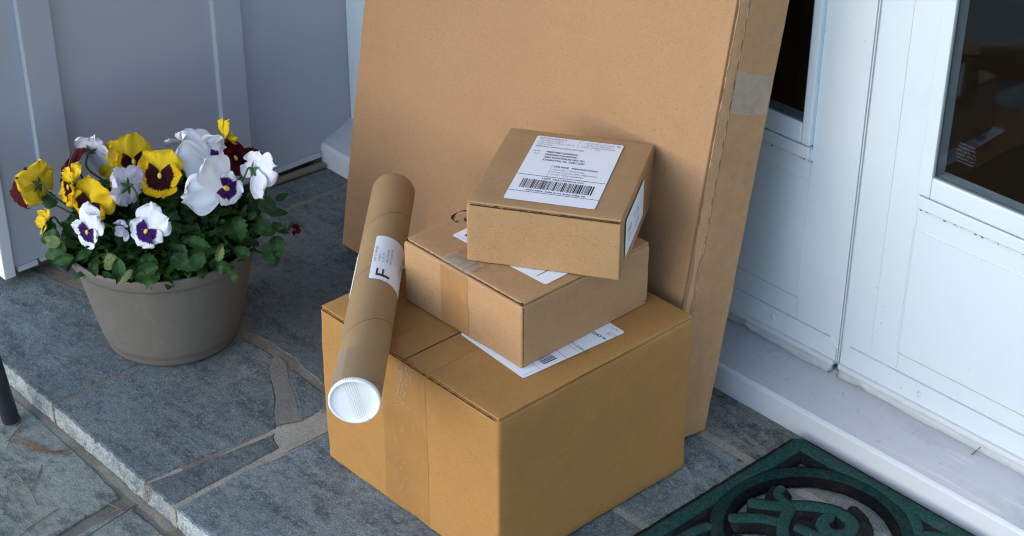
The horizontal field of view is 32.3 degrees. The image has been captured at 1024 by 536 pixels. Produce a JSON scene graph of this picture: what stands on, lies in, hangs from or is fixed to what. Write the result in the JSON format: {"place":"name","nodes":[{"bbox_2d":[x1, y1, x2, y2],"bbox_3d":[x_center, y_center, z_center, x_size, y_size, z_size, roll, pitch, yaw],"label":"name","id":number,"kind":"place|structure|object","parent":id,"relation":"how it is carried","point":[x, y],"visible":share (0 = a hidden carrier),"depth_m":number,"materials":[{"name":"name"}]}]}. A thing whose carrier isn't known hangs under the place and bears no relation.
{"place":"outdoors","nodes":[
{"label":"outdoors","id":0,"kind":"place"},
{"bbox_2d":[0,385,185,535],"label":"patio","id":1,"kind":"structure","parent":0,"point":[79,486],"depth_m":2.14,"materials":[{"name":"stone"}]},
{"bbox_2d":[0,356,20,426],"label":"metal post","id":2,"kind":"object","parent":1,"relation":"on","point":[10,415],"visible":1,"depth_m":2.23,"materials":[{"name":"metal"}]},
{"bbox_2d":[3,426,20,449],"bbox_3d":[-0.638,0.213,2.229,0.022,0.002,0.056,4,31,6],"label":"pine needle","id":3,"kind":"object","parent":1,"relation":"on","point":[11,436],"visible":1,"depth_m":2.23,"materials":[{"name":"brown plant"}]},
{"bbox_2d":[14,465,41,504],"bbox_3d":[-0.579,0.263,2.144,0.035,0.002,0.077,-12,33,-20],"label":"twig","id":4,"kind":"object","parent":1,"relation":"on","point":[33,485],"visible":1,"depth_m":2.15,"materials":[{"name":"brown wood"}]},
{"bbox_2d":[20,508,58,535],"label":"twig","id":5,"kind":"object","parent":1,"relation":"on","point":[38,521],"visible":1,"depth_m":2.08,"materials":[{"name":"brown wood"}]},
{"bbox_2d":[12,436,71,455],"bbox_3d":[-0.590,0.219,2.211,0.086,0.010,0.027,8,32,13],"label":"pine needle bundle","id":6,"kind":"object","parent":1,"relation":"on","point":[48,451],"visible":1,"depth_m":2.21,"materials":[{"name":"brown plant"}]},
{"bbox_2d":[107,503,126,512],"bbox_3d":[-0.472,0.286,2.107,0.028,0.002,0.015,7,31,12],"label":"twig","id":7,"kind":"object","parent":1,"relation":"on","point":[117,508],"visible":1,"depth_m":2.11,"materials":[{"name":"brown wood"}]},
{"bbox_2d":[0,151,975,535],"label":"porch floor","id":8,"kind":"structure","parent":0,"point":[232,439],"depth_m":2.22,"materials":[{"name":"grey stone"}]},
{"bbox_2d":[72,227,258,365],"bbox_3d":[-0.454,0.020,2.339,0.247,0.151,0.247,-25,39,-35],"label":"flower pot","id":9,"kind":"object","parent":8,"relation":"on","point":[187,320],"visible":0.48,"depth_m":2.26,"materials":[{"name":"beige plastic"}]},
{"bbox_2d":[14,158,129,265],"bbox_3d":[-0.525,-0.092,2.291,0.228,0.130,0.144,-25,39,-35],"label":"pansy plant","id":10,"kind":"object","parent":9,"relation":"in","point":[34,182],"visible":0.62,"depth_m":2.24,"materials":[{"name":"yellow plant"}]},
{"bbox_2d":[9,147,157,214],"bbox_3d":[-0.537,-0.117,2.331,0.225,0.120,0.154,4,31,6],"label":"pansy plant","id":11,"kind":"object","parent":9,"relation":"in","point":[49,202],"visible":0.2,"depth_m":2.28,"materials":[{"name":"plant"}]},
{"bbox_2d":[61,135,190,289],"bbox_3d":[-0.497,-0.067,2.231,0.151,0.136,0.244,-9,32,-15],"label":"pansy plant","id":12,"kind":"object","parent":9,"relation":"in","point":[122,244],"visible":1,"depth_m":2.20,"materials":[{"name":"plant"}]},
{"bbox_2d":[98,118,237,278],"bbox_3d":[-0.433,-0.086,2.260,0.184,0.149,0.190,-6,31,-10],"label":"pansy plant","id":13,"kind":"object","parent":9,"relation":"in","point":[162,173],"visible":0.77,"depth_m":2.24,"materials":[{"name":"yellow plant"}]},
{"bbox_2d":[152,128,284,281],"bbox_3d":[-0.373,-0.082,2.253,0.170,0.153,0.219,1,31,2],"label":"pansy plant","id":14,"kind":"object","parent":9,"relation":"in","point":[213,190],"visible":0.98,"depth_m":2.24,"materials":[{"name":"white plant"}]},
{"bbox_2d":[177,139,300,235],"bbox_3d":[-0.369,-0.105,2.330,0.204,0.118,0.146,2,31,4],"label":"pansy plant","id":15,"kind":"object","parent":9,"relation":"in","point":[235,154],"visible":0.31,"depth_m":2.31,"materials":[{"name":"red plant"}]},
{"bbox_2d":[0,0,350,279],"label":"siding wall","id":16,"kind":"structure","parent":8,"relation":"on","point":[271,77],"depth_m":2.51,"materials":[{"name":"paint"}]},
{"bbox_2d":[274,162,325,184],"bbox_3d":[-0.332,-0.148,2.758,0.095,0.006,0.012,-23,38,-33],"label":"wood splinter","id":17,"kind":"object","parent":8,"relation":"on","point":[301,172],"visible":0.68,"depth_m":2.76,"materials":[{"name":"brown wood"}]},
{"bbox_2d":[320,268,692,535],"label":"cardboard box","id":18,"kind":"object","parent":8,"relation":"on","point":[460,434],"visible":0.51,"depth_m":1.97,"materials":[{"name":"cardboard"}]},
{"bbox_2d":[328,173,414,422],"bbox_3d":[-0.155,0.021,2.010,0.055,0.055,0.457,1,31,1],"label":"mailing tube","id":19,"kind":"object","parent":18,"relation":"on","point":[356,390],"visible":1,"depth_m":1.94,"materials":[{"name":"brown cardboard"}]},
{"bbox_2d":[404,210,648,367],"bbox_3d":[0.016,0.003,2.014,0.200,0.086,0.199,-25,39,-36],"label":"cardboard box","id":20,"kind":"object","parent":18,"relation":"on","point":[520,317],"visible":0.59,"depth_m":1.95,"materials":[{"name":"cardboard"}]},
{"bbox_2d":[466,128,654,279],"bbox_3d":[0.057,-0.075,1.991,0.173,0.076,0.188,8,32,13],"label":"cardboard box","id":21,"kind":"object","parent":20,"relation":"on","point":[565,203],"visible":1,"depth_m":1.93,"materials":[{"name":"cardboard"}]},
{"bbox_2d":[342,0,788,437],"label":"cardboard box","id":22,"kind":"object","parent":8,"relation":"on","point":[449,94],"visible":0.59,"depth_m":2.10,"materials":[{"name":"brown cardboard"}]},
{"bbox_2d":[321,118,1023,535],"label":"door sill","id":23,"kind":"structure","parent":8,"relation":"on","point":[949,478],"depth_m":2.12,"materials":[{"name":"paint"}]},
{"bbox_2d":[634,439,973,535],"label":"doormat","id":24,"kind":"object","parent":8,"relation":"on","point":[773,474],"visible":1,"depth_m":2.04,"materials":[{"name":"green rubber"}]},
{"bbox_3d":[1.957,-1.275,2.088,3.120,2.750,3.250,-25,39,-35],"label":"house wall","id":25,"kind":"object","parent":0,"visible":0},
{"bbox_2d":[346,0,364,118],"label":"door frame","id":26,"kind":"object","parent":25,"relation":"attached to","point":[354,13],"visible":0.2,"depth_m":2.71,"materials":[{"name":"white paint"}]},
{"bbox_2d":[727,0,879,372],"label":"patio door","id":27,"kind":"structure","parent":26,"relation":"attached to","point":[789,286],"depth_m":2.11,"materials":[{"name":"paint"}]},
{"bbox_2d":[837,0,882,363],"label":"door seal","id":28,"kind":"object","parent":26,"relation":"attached to","point":[861,169],"depth_m":2.04,"materials":[{"name":"rubber"}]},
{"bbox_2d":[836,0,1023,475],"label":"patio door","id":29,"kind":"structure","parent":26,"relation":"attached to","point":[933,337],"depth_m":1.98,"materials":[{"name":"paint"}]}
]}

